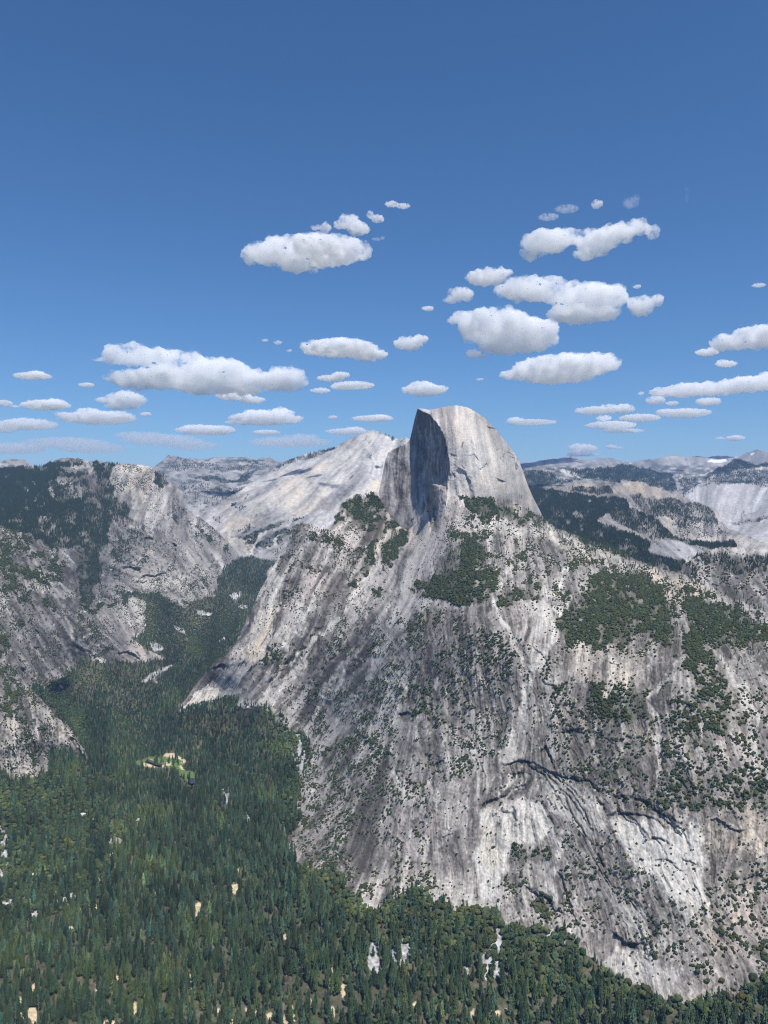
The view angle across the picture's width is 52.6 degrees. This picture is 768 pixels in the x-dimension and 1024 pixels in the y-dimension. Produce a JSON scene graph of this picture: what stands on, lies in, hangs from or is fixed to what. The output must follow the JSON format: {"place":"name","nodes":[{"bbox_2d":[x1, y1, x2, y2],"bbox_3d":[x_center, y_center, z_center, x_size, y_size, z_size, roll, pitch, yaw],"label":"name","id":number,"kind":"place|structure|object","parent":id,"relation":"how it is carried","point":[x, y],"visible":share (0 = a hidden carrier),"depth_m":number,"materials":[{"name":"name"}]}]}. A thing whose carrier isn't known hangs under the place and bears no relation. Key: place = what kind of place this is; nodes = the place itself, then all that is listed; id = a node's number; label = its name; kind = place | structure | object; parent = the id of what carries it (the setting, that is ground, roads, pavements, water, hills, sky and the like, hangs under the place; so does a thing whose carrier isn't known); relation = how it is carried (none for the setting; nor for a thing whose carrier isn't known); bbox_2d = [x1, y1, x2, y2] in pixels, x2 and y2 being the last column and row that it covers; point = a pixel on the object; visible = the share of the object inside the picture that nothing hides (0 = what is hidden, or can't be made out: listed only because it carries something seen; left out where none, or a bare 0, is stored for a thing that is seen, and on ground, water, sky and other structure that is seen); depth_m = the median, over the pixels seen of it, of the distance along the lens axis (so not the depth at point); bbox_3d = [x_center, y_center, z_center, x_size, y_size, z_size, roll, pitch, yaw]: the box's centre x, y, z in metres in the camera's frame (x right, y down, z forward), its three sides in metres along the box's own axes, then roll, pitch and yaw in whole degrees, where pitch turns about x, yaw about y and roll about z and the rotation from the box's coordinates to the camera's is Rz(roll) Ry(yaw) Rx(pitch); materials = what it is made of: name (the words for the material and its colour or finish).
{"place":"outdoors","nodes":[
{"label":"outdoors","id":0,"kind":"place"},
{"bbox_2d":[0,459,29,467],"bbox_3d":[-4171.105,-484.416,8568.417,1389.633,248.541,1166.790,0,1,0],"label":"knoll","id":1,"kind":"structure","parent":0,"point":[10,463],"depth_m":8761.99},
{"bbox_2d":[0,661,87,777],"bbox_3d":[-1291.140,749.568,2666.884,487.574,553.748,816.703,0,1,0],"label":"cliff","id":2,"kind":"structure","parent":0,"point":[36,712],"depth_m":2612.06,"materials":[{"name":"stone"}]},
{"bbox_2d":[0,527,165,690],"bbox_3d":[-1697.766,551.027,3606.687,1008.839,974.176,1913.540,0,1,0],"label":"slopes","id":3,"kind":"structure","parent":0,"point":[78,649],"depth_m":3710.70,"materials":[{"name":"stone"}]},
{"bbox_2d":[0,525,161,777],"bbox_3d":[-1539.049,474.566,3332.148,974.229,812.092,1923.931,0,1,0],"label":"slope scrub","id":4,"kind":"object","parent":3,"relation":"on","point":[18,692],"visible":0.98,"depth_m":3499.31,"materials":[{"name":"green plant"}]},
{"bbox_2d":[0,458,239,637],"bbox_3d":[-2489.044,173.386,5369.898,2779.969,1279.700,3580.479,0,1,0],"label":"plateau","id":5,"kind":"structure","parent":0,"point":[207,553],"depth_m":5641.34,"materials":[{"name":"stone"}]},
{"bbox_2d":[0,458,230,638],"bbox_3d":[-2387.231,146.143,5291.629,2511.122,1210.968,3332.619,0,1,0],"label":"plateau forest","id":6,"kind":"object","parent":5,"relation":"on","point":[12,489],"visible":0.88,"depth_m":5370.08,"materials":[{"name":"green plant"}]},
{"bbox_2d":[153,455,288,522],"bbox_3d":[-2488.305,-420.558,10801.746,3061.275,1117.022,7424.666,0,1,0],"label":"ridge","id":7,"kind":"structure","parent":0,"point":[177,478],"depth_m":10952.04,"materials":[{"name":"stone"}]},
{"bbox_2d":[196,430,409,560],"bbox_3d":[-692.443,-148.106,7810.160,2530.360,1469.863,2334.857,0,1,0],"label":"granite slope","id":8,"kind":"structure","parent":0,"point":[316,491],"depth_m":7351.10,"materials":[{"name":"stone"}]},
{"bbox_2d":[212,431,393,557],"bbox_3d":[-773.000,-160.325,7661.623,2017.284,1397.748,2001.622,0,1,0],"label":"slope trees","id":9,"kind":"object","parent":8,"relation":"on","point":[290,462],"visible":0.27,"depth_m":7185.39,"materials":[{"name":"green plant"}]},
{"bbox_2d":[0,557,767,1023],"bbox_3d":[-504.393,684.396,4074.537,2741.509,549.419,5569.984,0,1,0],"label":"valley floor","id":10,"kind":"structure","parent":0,"point":[338,1001],"depth_m":1755.39,"materials":[{"name":"plant"}]},
{"bbox_2d":[8,948,13,969],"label":"conifer tree","id":11,"kind":"object","parent":10,"relation":"on","point":[10,963],"visible":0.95,"depth_m":1625.07,"materials":[{"name":"green plant"}]},
{"bbox_2d":[12,962,18,981],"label":"conifer tree","id":12,"kind":"object","parent":10,"relation":"on","point":[15,971],"visible":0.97,"depth_m":1582.67,"materials":[{"name":"green plant"}]},
{"bbox_2d":[24,956,30,974],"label":"conifer tree","id":13,"kind":"object","parent":10,"relation":"on","point":[27,968],"visible":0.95,"depth_m":1604.61,"materials":[{"name":"green plant"}]},
{"bbox_2d":[48,973,55,992],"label":"conifer tree","id":14,"kind":"object","parent":10,"relation":"on","point":[51,988],"visible":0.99,"depth_m":1549.43,"materials":[{"name":"green plant"}]},
{"bbox_2d":[51,1000,55,1018],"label":"conifer tree","id":15,"kind":"object","parent":10,"relation":"on","point":[53,1012],"visible":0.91,"depth_m":1478.30,"materials":[{"name":"green plant"}]},
{"bbox_2d":[54,972,58,990],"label":"conifer tree","id":16,"kind":"object","parent":10,"relation":"on","point":[56,984],"visible":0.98,"depth_m":1555.57,"materials":[{"name":"green plant"}]},
{"bbox_2d":[56,984,62,1003],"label":"conifer tree","id":17,"kind":"object","parent":10,"relation":"on","point":[59,992],"visible":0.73,"depth_m":1520.04,"materials":[{"name":"green plant"}]},
{"bbox_2d":[59,998,64,1018],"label":"conifer tree","id":18,"kind":"object","parent":10,"relation":"on","point":[62,1014],"visible":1,"depth_m":1481.12,"materials":[{"name":"green plant"}]},
{"bbox_2d":[60,951,66,970],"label":"conifer tree","id":19,"kind":"object","parent":10,"relation":"on","point":[63,961],"visible":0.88,"depth_m":1620.94,"materials":[{"name":"green plant"}]},
{"bbox_2d":[64,997,69,1017],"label":"conifer tree","id":20,"kind":"object","parent":10,"relation":"on","point":[66,1010],"visible":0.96,"depth_m":1486.47,"materials":[{"name":"green plant"}]},
{"bbox_2d":[76,955,83,975],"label":"conifer tree","id":21,"kind":"object","parent":10,"relation":"on","point":[79,967],"visible":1,"depth_m":1609.39,"materials":[{"name":"green plant"}]},
{"bbox_2d":[86,990,91,1008],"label":"conifer tree","id":22,"kind":"object","parent":10,"relation":"on","point":[89,1000],"visible":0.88,"depth_m":1506.46,"materials":[{"name":"green plant"}]},
{"bbox_2d":[95,990,100,1010],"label":"conifer tree","id":23,"kind":"object","parent":10,"relation":"on","point":[98,1004],"visible":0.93,"depth_m":1501.58,"materials":[{"name":"green plant"}]},
{"bbox_2d":[99,955,104,974],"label":"conifer tree","id":24,"kind":"object","parent":10,"relation":"on","point":[102,965],"visible":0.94,"depth_m":1613.81,"materials":[{"name":"green plant"}]},
{"bbox_2d":[104,977,110,995],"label":"conifer tree","id":25,"kind":"object","parent":10,"relation":"on","point":[107,990],"visible":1,"depth_m":1541.44,"materials":[{"name":"green plant"}]},
{"bbox_2d":[107,997,116,1017],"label":"conifer tree","id":26,"kind":"object","parent":10,"relation":"on","point":[111,1009],"visible":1,"depth_m":1480.83,"materials":[{"name":"green plant"}]},
{"bbox_2d":[120,934,126,953],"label":"conifer tree","id":27,"kind":"object","parent":10,"relation":"on","point":[123,945],"visible":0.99,"depth_m":1683.58,"materials":[{"name":"green plant"}]},
{"bbox_2d":[123,961,128,980],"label":"conifer tree","id":28,"kind":"object","parent":10,"relation":"on","point":[126,974],"visible":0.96,"depth_m":1591.14,"materials":[{"name":"green plant"}]},
{"bbox_2d":[125,973,131,992],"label":"conifer tree","id":29,"kind":"object","parent":10,"relation":"on","point":[129,982],"visible":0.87,"depth_m":1557.60,"materials":[{"name":"green plant"}]},
{"bbox_2d":[125,999,132,1018],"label":"conifer tree","id":30,"kind":"object","parent":10,"relation":"on","point":[130,1010],"visible":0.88,"depth_m":1474.44,"materials":[{"name":"green plant"}]},
{"bbox_2d":[161,971,167,991],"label":"conifer tree","id":31,"kind":"object","parent":10,"relation":"on","point":[164,984],"visible":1,"depth_m":1565.99,"materials":[{"name":"green plant"}]},
{"bbox_2d":[164,1000,172,1020],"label":"conifer tree","id":32,"kind":"object","parent":10,"relation":"on","point":[169,1011],"visible":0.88,"depth_m":1474.36,"materials":[{"name":"green plant"}]},
{"bbox_2d":[173,943,178,962],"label":"conifer tree","id":33,"kind":"object","parent":10,"relation":"on","point":[176,952],"visible":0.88,"depth_m":1660.09,"materials":[{"name":"green plant"}]},
{"bbox_2d":[232,945,237,963],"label":"conifer tree","id":34,"kind":"object","parent":10,"relation":"on","point":[235,954],"visible":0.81,"depth_m":1650.80,"materials":[{"name":"green plant"}]},
{"bbox_2d":[237,986,241,1005],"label":"conifer tree","id":35,"kind":"object","parent":10,"relation":"on","point":[239,997],"visible":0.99,"depth_m":1525.14,"materials":[{"name":"green plant"}]},
{"bbox_2d":[241,977,249,1000],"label":"conifer tree","id":36,"kind":"object","parent":10,"relation":"on","point":[245,987],"visible":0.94,"depth_m":1543.83,"materials":[{"name":"green plant"}]},
{"bbox_2d":[253,986,259,1007],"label":"conifer tree","id":37,"kind":"object","parent":10,"relation":"on","point":[256,999],"visible":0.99,"depth_m":1521.12,"materials":[{"name":"green plant"}]},
{"bbox_2d":[253,955,259,974],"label":"conifer tree","id":38,"kind":"object","parent":10,"relation":"on","point":[257,962],"visible":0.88,"depth_m":1616.35,"materials":[{"name":"green plant"}]},
{"bbox_2d":[286,999,293,1020],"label":"conifer tree","id":39,"kind":"object","parent":10,"relation":"on","point":[290,1011],"visible":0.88,"depth_m":1481.97,"materials":[{"name":"green plant"}]},
{"bbox_2d":[294,969,299,988],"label":"conifer tree","id":40,"kind":"object","parent":10,"relation":"on","point":[297,983],"visible":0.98,"depth_m":1562.32,"materials":[{"name":"green plant"}]},
{"bbox_2d":[305,988,311,1011],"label":"conifer tree","id":41,"kind":"object","parent":10,"relation":"on","point":[308,1000],"visible":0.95,"depth_m":1499.63,"materials":[{"name":"green plant"}]},
{"bbox_2d":[313,969,317,991],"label":"conifer tree","id":42,"kind":"object","parent":10,"relation":"on","point":[315,984],"visible":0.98,"depth_m":1550.31,"materials":[{"name":"green plant"}]},
{"bbox_2d":[317,949,322,969],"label":"conifer tree","id":43,"kind":"object","parent":10,"relation":"on","point":[320,958],"visible":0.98,"depth_m":1609.60,"materials":[{"name":"green plant"}]},
{"bbox_2d":[320,947,326,965],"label":"conifer tree","id":44,"kind":"object","parent":10,"relation":"on","point":[324,956],"visible":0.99,"depth_m":1609.86,"materials":[{"name":"green plant"}]},
{"bbox_2d":[324,967,329,985],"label":"conifer tree","id":45,"kind":"object","parent":10,"relation":"on","point":[326,981],"visible":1,"depth_m":1554.30,"materials":[{"name":"green plant"}]},
{"bbox_2d":[325,925,330,942],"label":"conifer tree","id":46,"kind":"object","parent":10,"relation":"on","point":[328,935],"visible":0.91,"depth_m":1672.06,"materials":[{"name":"green plant"}]},
{"bbox_2d":[328,973,335,992],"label":"conifer tree","id":47,"kind":"object","parent":10,"relation":"on","point":[331,989],"visible":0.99,"depth_m":1536.77,"materials":[{"name":"green plant"}]},
{"bbox_2d":[335,972,341,992],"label":"conifer tree","id":48,"kind":"object","parent":10,"relation":"on","point":[338,989],"visible":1,"depth_m":1531.69,"materials":[{"name":"green plant"}]},
{"bbox_2d":[349,983,355,1004],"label":"conifer tree","id":49,"kind":"object","parent":10,"relation":"on","point":[352,994],"visible":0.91,"depth_m":1495.72,"materials":[{"name":"green plant"}]},
{"bbox_2d":[361,994,366,1015],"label":"conifer tree","id":50,"kind":"object","parent":10,"relation":"on","point":[364,1008],"visible":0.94,"depth_m":1468.12,"materials":[{"name":"green plant"}]},
{"bbox_2d":[376,969,383,985],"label":"conifer tree","id":51,"kind":"object","parent":10,"relation":"on","point":[380,978],"visible":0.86,"depth_m":1522.92,"materials":[{"name":"green plant"}]},
{"bbox_2d":[0,554,767,1023],"bbox_3d":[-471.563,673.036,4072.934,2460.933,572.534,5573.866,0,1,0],"label":"valley forest","id":52,"kind":"object","parent":10,"relation":"on","point":[70,872],"visible":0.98,"depth_m":1901.93,"materials":[{"name":"green plant"}]},
{"bbox_2d":[382,946,387,963],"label":"conifer tree","id":53,"kind":"object","parent":10,"relation":"on","point":[385,956],"visible":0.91,"depth_m":1572.16,"materials":[{"name":"green plant"}]},
{"bbox_2d":[401,982,408,1003],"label":"conifer tree","id":54,"kind":"object","parent":10,"relation":"on","point":[405,994],"visible":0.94,"depth_m":1476.06,"materials":[{"name":"green plant"}]},
{"bbox_2d":[415,957,421,975],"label":"conifer tree","id":55,"kind":"object","parent":10,"relation":"on","point":[419,969],"visible":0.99,"depth_m":1531.93,"materials":[{"name":"green plant"}]},
{"bbox_2d":[420,958,427,980],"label":"conifer tree","id":56,"kind":"object","parent":10,"relation":"on","point":[424,972],"visible":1,"depth_m":1522.73,"materials":[{"name":"green plant"}]},
{"bbox_2d":[421,989,426,1009],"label":"conifer tree","id":57,"kind":"object","parent":10,"relation":"on","point":[424,1003],"visible":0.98,"depth_m":1460.09,"materials":[{"name":"green plant"}]},
{"bbox_2d":[428,922,435,942],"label":"conifer tree","id":58,"kind":"object","parent":10,"relation":"on","point":[431,934],"visible":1,"depth_m":1607.52,"materials":[{"name":"green plant"}]},
{"bbox_2d":[429,966,434,985],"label":"conifer tree","id":59,"kind":"object","parent":10,"relation":"on","point":[431,980],"visible":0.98,"depth_m":1506.57,"materials":[{"name":"green plant"}]},
{"bbox_2d":[436,969,440,990],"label":"conifer tree","id":60,"kind":"object","parent":10,"relation":"on","point":[438,982],"visible":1,"depth_m":1494.50,"materials":[{"name":"green plant"}]},
{"bbox_2d":[436,941,442,959],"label":"conifer tree","id":61,"kind":"object","parent":10,"relation":"on","point":[439,954],"visible":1,"depth_m":1562.38,"materials":[{"name":"green plant"}]},
{"bbox_2d":[441,984,445,1004],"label":"conifer tree","id":62,"kind":"object","parent":10,"relation":"on","point":[443,996],"visible":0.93,"depth_m":1462.24,"materials":[{"name":"green plant"}]},
{"bbox_2d":[441,965,447,985],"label":"conifer tree","id":63,"kind":"object","parent":10,"relation":"on","point":[444,980],"visible":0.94,"depth_m":1501.33,"materials":[{"name":"green plant"}]},
{"bbox_2d":[448,972,453,993],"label":"conifer tree","id":64,"kind":"object","parent":10,"relation":"on","point":[451,985],"visible":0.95,"depth_m":1483.90,"materials":[{"name":"green plant"}]},
{"bbox_2d":[450,952,455,972],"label":"conifer tree","id":65,"kind":"object","parent":10,"relation":"on","point":[453,965],"visible":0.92,"depth_m":1528.18,"materials":[{"name":"green plant"}]},
{"bbox_2d":[452,995,460,1016],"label":"conifer tree","id":66,"kind":"object","parent":10,"relation":"on","point":[455,1009],"visible":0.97,"depth_m":1440.42,"materials":[{"name":"green plant"}]},
{"bbox_2d":[461,943,467,965],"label":"conifer tree","id":67,"kind":"object","parent":10,"relation":"on","point":[464,959],"visible":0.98,"depth_m":1546.02,"materials":[{"name":"green plant"}]},
{"bbox_2d":[462,969,467,989],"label":"conifer tree","id":68,"kind":"object","parent":10,"relation":"on","point":[464,982],"visible":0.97,"depth_m":1490.52,"materials":[{"name":"green plant"}]},
{"bbox_2d":[466,945,473,966],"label":"conifer tree","id":69,"kind":"object","parent":10,"relation":"on","point":[469,958],"visible":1,"depth_m":1541.31,"materials":[{"name":"green plant"}]},
{"bbox_2d":[484,999,488,1018],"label":"conifer tree","id":70,"kind":"object","parent":10,"relation":"on","point":[486,1010],"visible":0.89,"depth_m":1426.80,"materials":[{"name":"green plant"}]},
{"bbox_2d":[486,984,492,1001],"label":"conifer tree","id":71,"kind":"object","parent":10,"relation":"on","point":[489,994],"visible":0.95,"depth_m":1456.05,"materials":[{"name":"green plant"}]},
{"bbox_2d":[501,972,509,993],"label":"conifer tree","id":72,"kind":"object","parent":10,"relation":"on","point":[504,986],"visible":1,"depth_m":1470.91,"materials":[{"name":"green plant"}]},
{"bbox_2d":[505,950,511,969],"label":"conifer tree","id":73,"kind":"object","parent":10,"relation":"on","point":[509,962],"visible":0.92,"depth_m":1520.41,"materials":[{"name":"green plant"}]},
{"bbox_2d":[511,961,516,981],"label":"conifer tree","id":74,"kind":"object","parent":10,"relation":"on","point":[514,972],"visible":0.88,"depth_m":1493.81,"materials":[{"name":"green plant"}]},
{"bbox_2d":[515,984,523,1005],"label":"conifer tree","id":75,"kind":"object","parent":10,"relation":"on","point":[518,997],"visible":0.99,"depth_m":1445.42,"materials":[{"name":"green plant"}]},
{"bbox_2d":[522,980,527,1000],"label":"conifer tree","id":76,"kind":"object","parent":10,"relation":"on","point":[524,989],"visible":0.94,"depth_m":1454.97,"materials":[{"name":"green plant"}]},
{"bbox_2d":[529,968,537,990],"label":"conifer tree","id":77,"kind":"object","parent":10,"relation":"on","point":[533,980],"visible":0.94,"depth_m":1473.46,"materials":[{"name":"green plant"}]},
{"bbox_2d":[532,982,538,1004],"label":"conifer tree","id":78,"kind":"object","parent":10,"relation":"on","point":[535,997],"visible":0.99,"depth_m":1449.44,"materials":[{"name":"green plant"}]},
{"bbox_2d":[537,976,542,995],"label":"conifer tree","id":79,"kind":"object","parent":10,"relation":"on","point":[539,990],"visible":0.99,"depth_m":1459.88,"materials":[{"name":"green plant"}]},
{"bbox_2d":[546,997,551,1015],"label":"conifer tree","id":80,"kind":"object","parent":10,"relation":"on","point":[548,1005],"visible":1,"depth_m":1423.13,"materials":[{"name":"green plant"}]},
{"bbox_2d":[556,994,561,1013],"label":"conifer tree","id":81,"kind":"object","parent":10,"relation":"on","point":[558,1001],"visible":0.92,"depth_m":1425.24,"materials":[{"name":"green plant"}]},
{"bbox_2d":[569,990,575,1012],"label":"conifer tree","id":82,"kind":"object","parent":10,"relation":"on","point":[571,1001],"visible":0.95,"depth_m":1422.65,"materials":[{"name":"green plant"}]},
{"bbox_2d":[602,983,608,1004],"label":"conifer tree","id":83,"kind":"object","parent":10,"relation":"on","point":[605,998],"visible":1,"depth_m":1424.69,"materials":[{"name":"green plant"}]},
{"bbox_2d":[606,979,612,996],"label":"conifer tree","id":84,"kind":"object","parent":10,"relation":"on","point":[609,986],"visible":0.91,"depth_m":1431.56,"materials":[{"name":"green plant"}]},
{"bbox_2d":[615,999,622,1021],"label":"conifer tree","id":85,"kind":"object","parent":10,"relation":"on","point":[618,1013],"visible":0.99,"depth_m":1389.77,"materials":[{"name":"green plant"}]},
{"bbox_2d":[620,999,625,1019],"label":"conifer tree","id":86,"kind":"object","parent":10,"relation":"on","point":[622,1015],"visible":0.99,"depth_m":1389.05,"materials":[{"name":"green plant"}]},
{"bbox_2d":[700,1000,707,1020],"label":"conifer tree","id":87,"kind":"object","parent":10,"relation":"on","point":[704,1014],"visible":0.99,"depth_m":1348.09,"materials":[{"name":"green plant"}]},
{"bbox_2d":[724,1000,730,1020],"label":"conifer tree","id":88,"kind":"object","parent":10,"relation":"on","point":[727,1008],"visible":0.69,"depth_m":1338.43,"materials":[{"name":"green plant"}]},
{"bbox_2d":[0,0,767,467],"label":"sky","id":89,"kind":"structure","parent":0,"point":[280,230],"materials":[{"name":"blue"}]},
{"bbox_2d":[379,405,542,528],"bbox_3d":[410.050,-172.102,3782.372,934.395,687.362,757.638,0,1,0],"label":"granite dome","id":90,"kind":"structure","parent":0,"point":[455,450],"depth_m":3656.41,"materials":[{"name":"stone"}]},
{"bbox_2d":[179,484,767,1003],"bbox_3d":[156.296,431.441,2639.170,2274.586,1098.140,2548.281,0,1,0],"label":"mountain","id":91,"kind":"structure","parent":0,"point":[479,812],"depth_m":1997.53,"materials":[{"name":"stone"}]},
{"bbox_2d":[188,485,767,990],"bbox_3d":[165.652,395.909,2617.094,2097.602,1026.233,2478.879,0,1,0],"label":"mountain scrub","id":92,"kind":"object","parent":91,"relation":"on","point":[696,607],"visible":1,"depth_m":2205.71,"materials":[{"name":"green plant"}]},
{"bbox_2d":[520,449,767,474],"bbox_3d":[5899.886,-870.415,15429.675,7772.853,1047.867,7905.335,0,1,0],"label":"ridge","id":93,"kind":"structure","parent":0,"point":[680,465],"depth_m":15911.58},
{"bbox_2d":[523,459,767,494],"bbox_3d":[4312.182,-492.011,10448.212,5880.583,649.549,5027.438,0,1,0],"label":"hills","id":94,"kind":"structure","parent":0,"point":[564,474],"depth_m":10098.75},
{"bbox_2d":[158,456,767,524],"bbox_3d":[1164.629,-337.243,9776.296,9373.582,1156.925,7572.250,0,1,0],"label":"distant trees","id":95,"kind":"object","parent":94,"relation":"on","point":[617,472],"visible":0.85,"depth_m":10328.02,"materials":[{"name":"green plant"}]},
{"bbox_2d":[537,480,767,570],"bbox_3d":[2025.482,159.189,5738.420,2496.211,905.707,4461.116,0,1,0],"label":"wooded hill","id":96,"kind":"structure","parent":0,"point":[620,489],"depth_m":5768.90,"materials":[{"name":"stone"}]},
{"bbox_2d":[529,479,767,610],"bbox_3d":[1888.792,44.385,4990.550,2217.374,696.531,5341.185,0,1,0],"label":"hill forest","id":97,"kind":"object","parent":96,"relation":"on","point":[579,503],"visible":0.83,"depth_m":5273.65,"materials":[{"name":"green plant"}]},
{"bbox_2d":[648,540,702,560],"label":"rock knoll","id":98,"kind":"structure","parent":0,"point":[676,550],"depth_m":4352.29,"materials":[{"name":"stone"}]},
{"bbox_2d":[677,547,767,612],"bbox_3d":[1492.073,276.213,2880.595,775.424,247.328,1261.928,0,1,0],"label":"spur","id":99,"kind":"structure","parent":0,"point":[756,581],"depth_m":2913.24,"materials":[{"name":"stone"}]},
{"bbox_2d":[682,482,767,527],"bbox_3d":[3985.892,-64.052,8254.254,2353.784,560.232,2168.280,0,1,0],"label":"bare hill","id":100,"kind":"structure","parent":0,"point":[732,504],"depth_m":8240.59,"materials":[{"name":"stone"}]},
{"bbox_2d":[728,515,767,543],"bbox_3d":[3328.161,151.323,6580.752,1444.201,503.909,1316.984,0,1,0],"label":"slab","id":101,"kind":"structure","parent":0,"point":[756,530],"depth_m":6446.14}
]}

